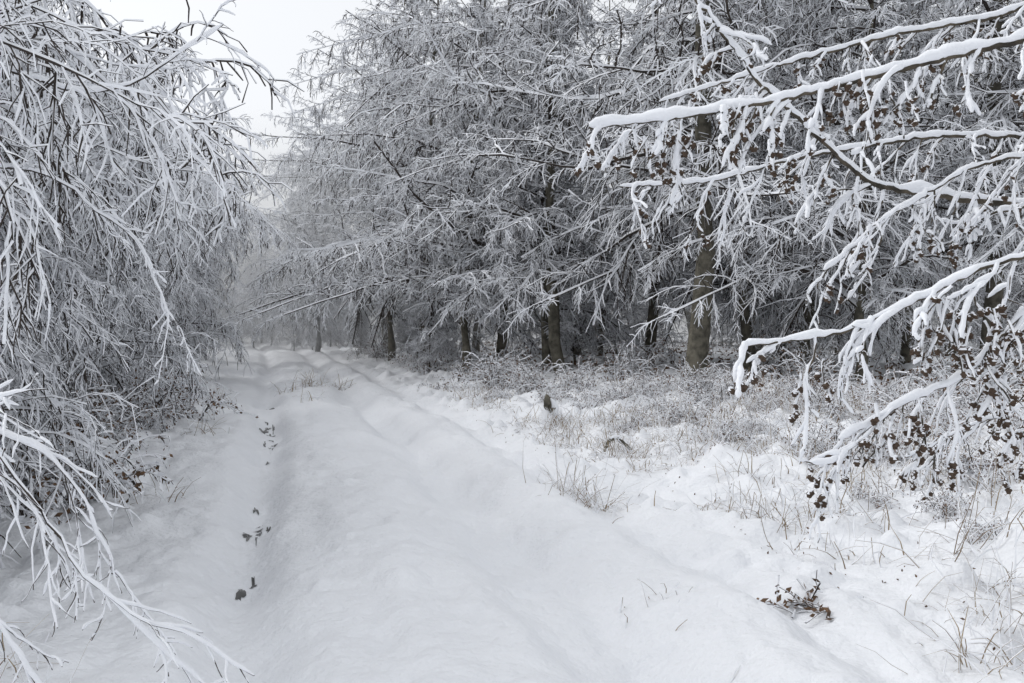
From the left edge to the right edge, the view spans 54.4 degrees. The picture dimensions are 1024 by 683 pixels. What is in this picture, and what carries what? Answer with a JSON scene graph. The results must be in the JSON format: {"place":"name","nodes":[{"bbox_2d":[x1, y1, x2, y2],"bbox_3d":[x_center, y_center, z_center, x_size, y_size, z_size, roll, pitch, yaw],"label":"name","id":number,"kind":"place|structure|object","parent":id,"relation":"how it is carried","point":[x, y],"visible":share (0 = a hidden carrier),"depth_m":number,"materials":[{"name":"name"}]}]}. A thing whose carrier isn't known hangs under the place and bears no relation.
{"place":"outdoors","nodes":[
{"label":"outdoors","id":0,"kind":"place"},
{"bbox_2d":[0,324,1023,682],"bbox_3d":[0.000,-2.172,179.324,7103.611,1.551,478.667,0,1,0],"label":"snowy ground","id":1,"kind":"structure","parent":0,"point":[420,536],"depth_m":6.84,"materials":[{"name":"snow"}]},
{"bbox_2d":[0,391,46,547],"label":"bramble bush","id":2,"kind":"object","parent":1,"relation":"on","point":[21,518],"visible":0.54,"depth_m":7.02,"materials":[{"name":"grey plant"}]},
{"bbox_2d":[3,445,95,516],"bbox_3d":[-4.362,1.307,8.408,1.643,0.886,1.719,1,1,43],"label":"bramble bush","id":3,"kind":"object","parent":1,"relation":"on","point":[50,489],"visible":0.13,"depth_m":8.48,"materials":[{"name":"grey plant"}]},
{"bbox_2d":[5,348,115,436],"bbox_3d":[-6.089,0.874,11.857,2.601,1.776,2.638,0,1,5],"label":"bramble bush","id":4,"kind":"object","parent":1,"relation":"on","point":[100,388],"visible":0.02,"depth_m":12.61,"materials":[{"name":"grey plant"}]},
{"bbox_2d":[0,0,123,237],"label":"birch tree","id":5,"kind":"object","parent":1,"relation":"on","point":[40,4],"visible":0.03,"depth_m":8.90,"materials":[{"name":"grey plant"}]},
{"bbox_2d":[7,403,146,471],"bbox_3d":[-4.796,1.121,9.927,1.817,1.122,1.875,0,1,6],"label":"bramble bush","id":6,"kind":"object","parent":1,"relation":"on","point":[108,445],"visible":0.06,"depth_m":10.37,"materials":[{"name":"grey plant"}]},
{"bbox_2d":[0,411,176,526],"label":"bramble bush","id":7,"kind":"object","parent":1,"relation":"on","point":[122,469],"visible":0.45,"depth_m":8.51,"materials":[{"name":"grey plant"}]},
{"bbox_2d":[5,435,172,520],"bbox_3d":[-4.099,1.297,8.909,1.874,0.966,1.791,0,1,12],"label":"bramble bush","id":8,"kind":"object","parent":1,"relation":"on","point":[90,498],"visible":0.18,"depth_m":8.78,"materials":[{"name":"grey plant"}]},
{"bbox_2d":[57,379,126,438],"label":"bramble bush","id":9,"kind":"object","parent":1,"relation":"on","point":[102,407],"visible":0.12,"depth_m":12.52,"materials":[{"name":"grey plant"}]},
{"bbox_2d":[0,0,202,420],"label":"birch tree","id":10,"kind":"object","parent":1,"relation":"on","point":[83,295],"visible":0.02,"depth_m":11.15,"materials":[{"name":"grey plant"}]},
{"bbox_2d":[65,379,172,449],"bbox_3d":[-5.337,1.101,12.874,1.813,1.221,1.788,0,1,-18],"label":"bramble bush","id":11,"kind":"object","parent":1,"relation":"on","point":[118,426],"visible":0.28,"depth_m":12.90,"materials":[{"name":"grey plant"}]},
{"bbox_2d":[33,78,219,380],"bbox_3d":[-9.200,-1.826,20.983,5.764,7.231,8.511,0,1,-6],"label":"birch tree","id":12,"kind":"object","parent":1,"relation":"on","point":[161,264],"visible":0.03,"depth_m":21.79,"materials":[{"name":"grey plant"}]},
{"bbox_2d":[0,0,267,567],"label":"birch tree","id":13,"kind":"object","parent":1,"relation":"on","point":[33,117],"visible":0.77,"depth_m":4.96,"materials":[{"name":"white plant"}]},
{"bbox_2d":[70,369,202,431],"bbox_3d":[-5.853,1.088,15.039,2.149,1.468,2.180,1,1,38],"label":"bramble bush","id":14,"kind":"object","parent":1,"relation":"on","point":[145,402],"visible":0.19,"depth_m":15.17,"materials":[{"name":"grey plant"}]},
{"bbox_2d":[89,390,184,432],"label":"bramble bush","id":15,"kind":"object","parent":1,"relation":"on","point":[152,421],"visible":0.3,"depth_m":14.54,"materials":[{"name":"grey plant"}]},
{"bbox_2d":[0,0,275,682],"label":"birch sapling","id":16,"kind":"object","parent":1,"relation":"on","point":[149,632],"visible":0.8,"depth_m":3.31,"materials":[{"name":"white plant"}]},
{"bbox_2d":[0,37,292,548],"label":"birch tree","id":17,"kind":"object","parent":1,"relation":"on","point":[102,182],"visible":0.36,"depth_m":8.17,"materials":[{"name":"grey plant"}]},
{"bbox_2d":[13,0,288,433],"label":"birch tree","id":18,"kind":"object","parent":1,"relation":"on","point":[122,269],"visible":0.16,"depth_m":14.31,"materials":[{"name":"grey plant"}]},
{"bbox_2d":[0,0,304,225],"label":"birch tree","id":19,"kind":"object","parent":1,"relation":"on","point":[116,33],"visible":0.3,"depth_m":6.88,"materials":[{"name":"white plant"}]},
{"bbox_2d":[53,100,253,391],"bbox_3d":[-7.433,-1.323,16.949,6.537,6.654,5.844,0,1,17],"label":"birch tree","id":20,"kind":"object","parent":1,"relation":"on","point":[226,117],"visible":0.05,"depth_m":17.56,"materials":[{"name":"grey plant"}]},
{"bbox_2d":[96,381,215,419],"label":"bramble bush","id":21,"kind":"object","parent":1,"relation":"on","point":[192,407],"visible":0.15,"depth_m":16.25,"materials":[{"name":"grey plant"}]},
{"bbox_2d":[79,342,258,421],"bbox_3d":[-5.897,0.950,16.348,2.935,1.977,2.894,0,1,10],"label":"bramble bush","id":22,"kind":"object","parent":1,"relation":"on","point":[221,403],"visible":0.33,"depth_m":16.25,"materials":[{"name":"grey plant"}]},
{"bbox_2d":[143,353,236,400],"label":"bramble bush","id":23,"kind":"object","parent":1,"relation":"on","point":[219,384],"visible":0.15,"depth_m":20.27,"materials":[{"name":"grey plant"}]},
{"bbox_2d":[149,166,277,367],"bbox_3d":[-11.329,-2.281,32.505,8.171,8.317,7.306,0,1,6],"label":"birch tree","id":24,"kind":"object","parent":1,"relation":"on","point":[240,237],"visible":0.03,"depth_m":32.63,"materials":[{"name":"grey plant"}]},
{"bbox_2d":[173,167,256,359],"bbox_3d":[-13.946,-2.768,38.699,7.335,9.203,10.832,0,1,-6],"label":"birch tree","id":25,"kind":"object","parent":1,"relation":"on","point":[220,285],"visible":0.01,"depth_m":39.82,"materials":[{"name":"grey plant"}]},
{"bbox_2d":[131,104,308,380],"bbox_3d":[-9.854,-2.340,25.649,7.931,8.445,9.141,0,1,-3],"label":"birch tree","id":26,"kind":"object","parent":1,"relation":"on","point":[207,276],"visible":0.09,"depth_m":27.35,"materials":[{"name":"grey plant"}]},
{"bbox_2d":[211,120,373,347],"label":"beech tree","id":27,"kind":"object","parent":1,"relation":"on","point":[312,233],"visible":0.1,"depth_m":61.74,"materials":[{"name":"grey plant"}]},
{"bbox_2d":[222,104,378,351],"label":"beech tree","id":28,"kind":"object","parent":1,"relation":"on","point":[292,200],"visible":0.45,"depth_m":51.70,"materials":[{"name":"grey plant"}]},
{"bbox_2d":[210,0,454,360],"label":"beech tree","id":29,"kind":"object","parent":1,"relation":"on","point":[391,339],"visible":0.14,"depth_m":39.21,"materials":[{"name":"grey plant"}]},
{"bbox_2d":[225,22,441,352],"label":"beech tree","id":30,"kind":"object","parent":1,"relation":"on","point":[342,95],"visible":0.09,"depth_m":46.53,"materials":[{"name":"grey plant"}]},
{"bbox_2d":[343,305,375,353],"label":"young beech tree","id":31,"kind":"object","parent":1,"relation":"on","point":[362,328],"visible":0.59,"depth_m":49.09,"materials":[{"name":"grey plant"}]},
{"bbox_2d":[222,0,515,366],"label":"beech tree","id":32,"kind":"object","parent":1,"relation":"on","point":[381,83],"visible":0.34,"depth_m":33.04,"materials":[{"name":"grey plant"}]},
{"bbox_2d":[341,330,403,361],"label":"bramble bush","id":33,"kind":"object","parent":1,"relation":"on","point":[373,353],"visible":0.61,"depth_m":41.95,"materials":[{"name":"grey plant"}]},
{"bbox_2d":[376,296,416,352],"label":"young beech tree","id":34,"kind":"object","parent":1,"relation":"on","point":[401,345],"visible":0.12,"depth_m":41.86,"materials":[{"name":"grey plant"}]},
{"bbox_2d":[251,0,572,370],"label":"beech tree","id":35,"kind":"object","parent":1,"relation":"on","point":[384,239],"visible":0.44,"depth_m":28.16,"materials":[{"name":"grey plant"}]},
{"bbox_2d":[395,293,452,368],"bbox_3d":[-3.059,-0.318,33.371,1.850,2.700,1.680,1,1,35],"label":"young beech tree","id":36,"kind":"object","parent":1,"relation":"on","point":[413,322],"visible":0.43,"depth_m":33.25,"materials":[{"name":"grey plant"}]},
{"bbox_2d":[401,348,458,374],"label":"bramble bush","id":37,"kind":"object","parent":1,"relation":"on","point":[438,365],"visible":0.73,"depth_m":29.63,"materials":[{"name":"grey plant"}]},
{"bbox_2d":[404,288,459,370],"bbox_3d":[-2.393,-0.305,29.668,1.624,2.610,1.788,0,1,-5],"label":"young beech tree","id":38,"kind":"object","parent":1,"relation":"on","point":[427,355],"visible":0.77,"depth_m":29.60,"materials":[{"name":"grey plant"}]},
{"bbox_2d":[427,298,461,356],"bbox_3d":[-2.281,-0.459,34.054,1.596,2.565,1.758,-1,1,-27],"label":"young beech tree","id":39,"kind":"object","parent":1,"relation":"on","point":[451,343],"visible":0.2,"depth_m":33.96,"materials":[{"name":"grey plant"}]},
{"bbox_2d":[376,0,538,350],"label":"larch tree","id":40,"kind":"object","parent":1,"relation":"on","point":[476,328],"visible":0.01,"depth_m":43.41,"materials":[{"name":"grey plant"}]},
{"bbox_2d":[431,360,484,380],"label":"bramble bush","id":41,"kind":"object","parent":1,"relation":"on","point":[467,373],"visible":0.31,"depth_m":24.86,"materials":[{"name":"grey plant"}]},
{"bbox_2d":[359,0,578,356],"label":"larch tree","id":42,"kind":"object","parent":1,"relation":"on","point":[500,346],"visible":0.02,"depth_m":33.43,"materials":[{"name":"grey plant"}]},
{"bbox_2d":[445,349,513,372],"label":"bramble bush","id":43,"kind":"object","parent":1,"relation":"on","point":[470,366],"visible":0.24,"depth_m":27.88,"materials":[{"name":"grey plant"}]},
{"bbox_2d":[313,0,677,365],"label":"beech tree","id":44,"kind":"object","parent":1,"relation":"on","point":[405,186],"visible":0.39,"depth_m":26.61,"materials":[{"name":"grey plant"}]},
{"bbox_2d":[473,384,518,400],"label":"bramble bush","id":45,"kind":"object","parent":1,"relation":"on","point":[493,395],"visible":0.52,"depth_m":19.43,"materials":[{"name":"grey plant"}]},
{"bbox_2d":[447,342,546,391],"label":"bramble bush","id":46,"kind":"object","parent":1,"relation":"on","point":[490,375],"visible":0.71,"depth_m":21.88,"materials":[{"name":"grey plant"}]},
{"bbox_2d":[0,361,1023,682],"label":"dry grass","id":47,"kind":"structure","parent":1,"relation":"on","point":[618,447],"depth_m":9.06,"materials":[{"name":"plant"}]},
{"bbox_2d":[381,0,642,373],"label":"larch tree","id":48,"kind":"object","parent":1,"relation":"on","point":[537,46],"visible":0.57,"depth_m":25.14,"materials":[{"name":"grey plant"}]},
{"bbox_2d":[476,354,554,386],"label":"bramble bush","id":49,"kind":"object","parent":1,"relation":"on","point":[536,368],"visible":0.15,"depth_m":24.17,"materials":[{"name":"grey plant"}]},
{"bbox_2d":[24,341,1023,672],"bbox_3d":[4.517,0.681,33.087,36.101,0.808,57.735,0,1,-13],"label":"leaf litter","id":50,"kind":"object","parent":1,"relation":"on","point":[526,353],"visible":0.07,"depth_m":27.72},
{"bbox_2d":[480,355,574,397],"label":"bramble bush","id":51,"kind":"object","parent":1,"relation":"on","point":[531,384],"visible":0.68,"depth_m":20.46,"materials":[{"name":"grey plant"}]},
{"bbox_2d":[544,394,558,415],"bbox_3d":[0.577,0.988,15.026,0.232,0.387,0.213,-1,1,-41],"label":"tree stump","id":52,"kind":"object","parent":1,"relation":"on","point":[550,403],"visible":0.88,"depth_m":14.97,"materials":[{"name":"brown plant"}]},
{"bbox_2d":[528,386,579,402],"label":"bramble bush","id":53,"kind":"object","parent":1,"relation":"on","point":[558,398],"visible":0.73,"depth_m":17.94,"materials":[{"name":"grey plant"}]},
{"bbox_2d":[509,0,630,355],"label":"larch tree","id":54,"kind":"object","parent":1,"relation":"on","point":[577,352],"visible":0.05,"depth_m":36.78,"materials":[{"name":"grey plant"}]},
{"bbox_2d":[531,356,620,396],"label":"bramble bush","id":55,"kind":"object","parent":1,"relation":"on","point":[580,385],"visible":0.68,"depth_m":19.40,"materials":[{"name":"grey plant"}]},
{"bbox_2d":[567,390,610,409],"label":"bracken clump","id":56,"kind":"object","parent":1,"relation":"on","point":[586,404],"visible":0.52,"depth_m":16.07,"materials":[{"name":"grey plant"}]},
{"bbox_2d":[584,380,627,405],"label":"bramble bush","id":57,"kind":"object","parent":1,"relation":"on","point":[608,396],"visible":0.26,"depth_m":16.96,"materials":[{"name":"grey plant"}]},
{"bbox_2d":[189,0,1023,362],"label":"distant forest","id":58,"kind":"object","parent":1,"relation":"on","point":[633,316],"visible":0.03,"depth_m":35.10,"materials":[{"name":"grey plant"}]},
{"bbox_2d":[504,0,728,361],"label":"larch tree","id":59,"kind":"object","parent":1,"relation":"on","point":[649,341],"visible":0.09,"depth_m":28.09,"materials":[{"name":"grey plant"}]},
{"bbox_2d":[581,347,666,381],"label":"bramble bush","id":60,"kind":"object","parent":1,"relation":"on","point":[625,370],"visible":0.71,"depth_m":21.75,"materials":[{"name":"grey plant"}]},
{"bbox_2d":[601,380,653,403],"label":"bracken clump","id":61,"kind":"object","parent":1,"relation":"on","point":[623,394],"visible":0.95,"depth_m":16.41,"materials":[{"name":"grey plant"}]},
{"bbox_2d":[596,375,661,398],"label":"bracken clump","id":62,"kind":"object","parent":1,"relation":"on","point":[643,393],"visible":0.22,"depth_m":17.06,"materials":[{"name":"grey plant"}]},
{"bbox_2d":[608,409,666,432],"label":"bracken clump","id":63,"kind":"object","parent":1,"relation":"on","point":[632,423],"visible":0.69,"depth_m":13.30,"materials":[{"name":"grey plant"}]},
{"bbox_2d":[592,332,683,373],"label":"bramble bush","id":64,"kind":"object","parent":1,"relation":"on","point":[651,353],"visible":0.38,"depth_m":23.98,"materials":[{"name":"grey plant"}]},
{"bbox_2d":[614,371,668,397],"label":"bracken clump","id":65,"kind":"object","parent":1,"relation":"on","point":[643,385],"visible":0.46,"depth_m":17.79,"materials":[{"name":"grey plant"}]},
{"bbox_2d":[445,0,854,378],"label":"larch tree","id":66,"kind":"object","parent":1,"relation":"on","point":[706,150],"visible":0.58,"depth_m":20.16,"materials":[{"name":"grey plant"}]},
{"bbox_2d":[618,368,683,386],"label":"bramble bush","id":67,"kind":"object","parent":1,"relation":"on","point":[649,378],"visible":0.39,"depth_m":19.03,"materials":[{"name":"grey plant"}]},
{"bbox_2d":[633,389,687,414],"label":"bramble bush","id":68,"kind":"object","parent":1,"relation":"on","point":[654,404],"visible":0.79,"depth_m":14.53,"materials":[{"name":"grey plant"}]},
{"bbox_2d":[632,388,727,427],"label":"bracken clump","id":69,"kind":"object","parent":1,"relation":"on","point":[680,414],"visible":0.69,"depth_m":13.32,"materials":[{"name":"grey plant"}]},
{"bbox_2d":[653,375,726,407],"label":"bramble bush","id":70,"kind":"object","parent":1,"relation":"on","point":[697,400],"visible":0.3,"depth_m":15.51,"materials":[{"name":"grey plant"}]},
{"bbox_2d":[590,0,791,354],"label":"larch tree","id":71,"kind":"object","parent":1,"relation":"on","point":[632,286],"visible":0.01,"depth_m":29.90,"materials":[{"name":"grey plant"}]},
{"bbox_2d":[650,356,732,396],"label":"bramble bush","id":72,"kind":"object","parent":1,"relation":"on","point":[682,383],"visible":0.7,"depth_m":16.99,"materials":[{"name":"grey plant"}]},
{"bbox_2d":[499,0,900,370],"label":"beech tree","id":73,"kind":"object","parent":1,"relation":"on","point":[746,332],"visible":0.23,"depth_m":23.52,"materials":[{"name":"grey plant"}]},
{"bbox_2d":[688,407,773,451],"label":"bracken clump","id":74,"kind":"object","parent":1,"relation":"on","point":[729,428],"visible":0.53,"depth_m":11.31,"materials":[{"name":"grey plant"}]},
{"bbox_2d":[693,362,770,411],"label":"bracken clump","id":75,"kind":"object","parent":1,"relation":"on","point":[722,390],"visible":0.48,"depth_m":15.24,"materials":[{"name":"grey plant"}]},
{"bbox_2d":[701,355,775,380],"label":"bramble bush","id":76,"kind":"object","parent":1,"relation":"on","point":[733,363],"visible":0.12,"depth_m":19.93,"materials":[{"name":"grey plant"}]},
{"bbox_2d":[724,408,784,436],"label":"bracken clump","id":77,"kind":"object","parent":1,"relation":"on","point":[764,424],"visible":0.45,"depth_m":12.25,"materials":[{"name":"grey plant"}]},
{"bbox_2d":[746,391,785,413],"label":"bracken clump","id":78,"kind":"object","parent":1,"relation":"on","point":[761,400],"visible":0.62,"depth_m":13.74,"materials":[{"name":"grey plant"}]},
{"bbox_2d":[629,0,952,365],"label":"beech tree","id":79,"kind":"object","parent":1,"relation":"on","point":[719,297],"visible":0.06,"depth_m":24.81,"materials":[{"name":"grey plant"}]},
{"bbox_2d":[574,0,1023,542],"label":"larch tree with cones","id":80,"kind":"object","parent":1,"relation":"on","point":[926,60],"visible":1,"depth_m":4.70,"materials":[{"name":"white plant"}]},
{"bbox_2d":[747,328,855,379],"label":"bramble bush","id":81,"kind":"object","parent":1,"relation":"on","point":[807,361],"visible":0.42,"depth_m":20.43,"materials":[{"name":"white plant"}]},
{"bbox_2d":[757,570,863,622],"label":"fallen twigs","id":82,"kind":"object","parent":1,"relation":"on","point":[810,596],"visible":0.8,"depth_m":5.61,"materials":[{"name":"wood"}]},
{"bbox_2d":[755,403,868,468],"bbox_3d":[3.212,1.091,10.483,1.237,0.845,1.255,-1,1,-27],"label":"bracken clump","id":83,"kind":"object","parent":1,"relation":"on","point":[831,446],"visible":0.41,"depth_m":10.40,"materials":[{"name":"grey plant"}]},
{"bbox_2d":[760,373,865,417],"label":"bracken clump","id":84,"kind":"object","parent":1,"relation":"on","point":[819,398],"visible":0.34,"depth_m":13.08,"materials":[{"name":"grey plant"}]},
{"bbox_2d":[766,347,868,394],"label":"bramble bush","id":85,"kind":"object","parent":1,"relation":"on","point":[817,382],"visible":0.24,"depth_m":16.38,"materials":[{"name":"grey plant"}]},
{"bbox_2d":[617,0,1023,382],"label":"beech tree","id":86,"kind":"object","parent":1,"relation":"on","point":[831,249],"visible":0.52,"depth_m":19.18,"materials":[{"name":"grey plant"}]},
{"bbox_2d":[799,394,870,421],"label":"bramble bush","id":87,"kind":"object","parent":1,"relation":"on","point":[831,408],"visible":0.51,"depth_m":12.67,"materials":[{"name":"grey plant"}]},
{"bbox_2d":[677,0,1023,365],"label":"beech tree","id":88,"kind":"object","parent":1,"relation":"on","point":[905,350],"visible":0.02,"depth_m":26.73,"materials":[{"name":"grey plant"}]},
{"bbox_2d":[839,478,903,508],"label":"bramble bush","id":89,"kind":"object","parent":1,"relation":"on","point":[881,501],"visible":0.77,"depth_m":8.20,"materials":[{"name":"grey plant"}]},
{"bbox_2d":[830,426,932,465],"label":"bracken clump","id":90,"kind":"object","parent":1,"relation":"on","point":[884,456],"visible":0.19,"depth_m":9.44,"materials":[{"name":"grey plant"}]},
{"bbox_2d":[833,363,940,407],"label":"bramble bush","id":91,"kind":"object","parent":1,"relation":"on","point":[890,386],"visible":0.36,"depth_m":13.51,"materials":[{"name":"grey plant"}]},
{"bbox_2d":[836,424,938,460],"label":"bramble bush","id":92,"kind":"object","parent":1,"relation":"on","point":[885,445],"visible":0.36,"depth_m":9.50,"materials":[{"name":"grey plant"}]},
{"bbox_2d":[753,0,1023,367],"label":"larch tree","id":93,"kind":"object","parent":1,"relation":"on","point":[993,82],"visible":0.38,"depth_m":19.31,"materials":[{"name":"grey plant"}]},
{"bbox_2d":[855,383,961,430],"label":"bracken clump","id":94,"kind":"object","parent":1,"relation":"on","point":[911,408],"visible":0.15,"depth_m":11.09,"materials":[{"name":"grey plant"}]},
{"bbox_2d":[860,379,967,425],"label":"bramble bush","id":95,"kind":"object","parent":1,"relation":"on","point":[926,403],"visible":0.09,"depth_m":12.10,"materials":[{"name":"grey plant"}]},
{"bbox_2d":[886,407,995,440],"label":"bramble bush","id":96,"kind":"object","parent":1,"relation":"on","point":[946,429],"visible":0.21,"depth_m":10.42,"materials":[{"name":"grey plant"}]},
{"bbox_2d":[875,0,1023,294],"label":"larch tree","id":97,"kind":"object","parent":1,"relation":"on","point":[1004,94],"visible":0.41,"depth_m":18.50,"materials":[{"name":"white plant"}]},
{"bbox_2d":[900,481,1007,523],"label":"bramble bush","id":98,"kind":"object","parent":1,"relation":"on","point":[943,502],"visible":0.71,"depth_m":7.56,"materials":[{"name":"grey plant"}]},
{"bbox_2d":[884,360,1023,398],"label":"bramble bush","id":99,"kind":"object","parent":1,"relation":"on","point":[930,378],"visible":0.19,"depth_m":15.09,"materials":[{"name":"grey plant"}]},
{"bbox_2d":[904,376,1023,425],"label":"bramble bush","id":100,"kind":"object","parent":1,"relation":"on","point":[991,403],"visible":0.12,"depth_m":11.53,"materials":[{"name":"grey plant"}]},
{"bbox_2d":[907,422,1023,494],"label":"bramble bush","id":101,"kind":"object","parent":1,"relation":"on","point":[967,465],"visible":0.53,"depth_m":8.53,"materials":[{"name":"grey plant"}]},
{"bbox_2d":[909,328,1023,394],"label":"bramble bush","id":102,"kind":"object","parent":1,"relation":"on","point":[973,353],"visible":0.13,"depth_m":16.96,"materials":[{"name":"grey plant"}]},
{"bbox_2d":[921,358,1023,412],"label":"bramble bush","id":103,"kind":"object","parent":1,"relation":"on","point":[982,398],"visible":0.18,"depth_m":13.02,"materials":[{"name":"grey plant"}]},
{"bbox_2d":[946,509,1022,543],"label":"bramble bush","id":104,"kind":"object","parent":1,"relation":"on","point":[980,529],"visible":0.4,"depth_m":6.68,"materials":[{"name":"grey plant"}]},
{"bbox_2d":[2,0,1023,324],"label":"sky","id":105,"kind":"structure","parent":0,"point":[272,32],"materials":[{"name":"white"}]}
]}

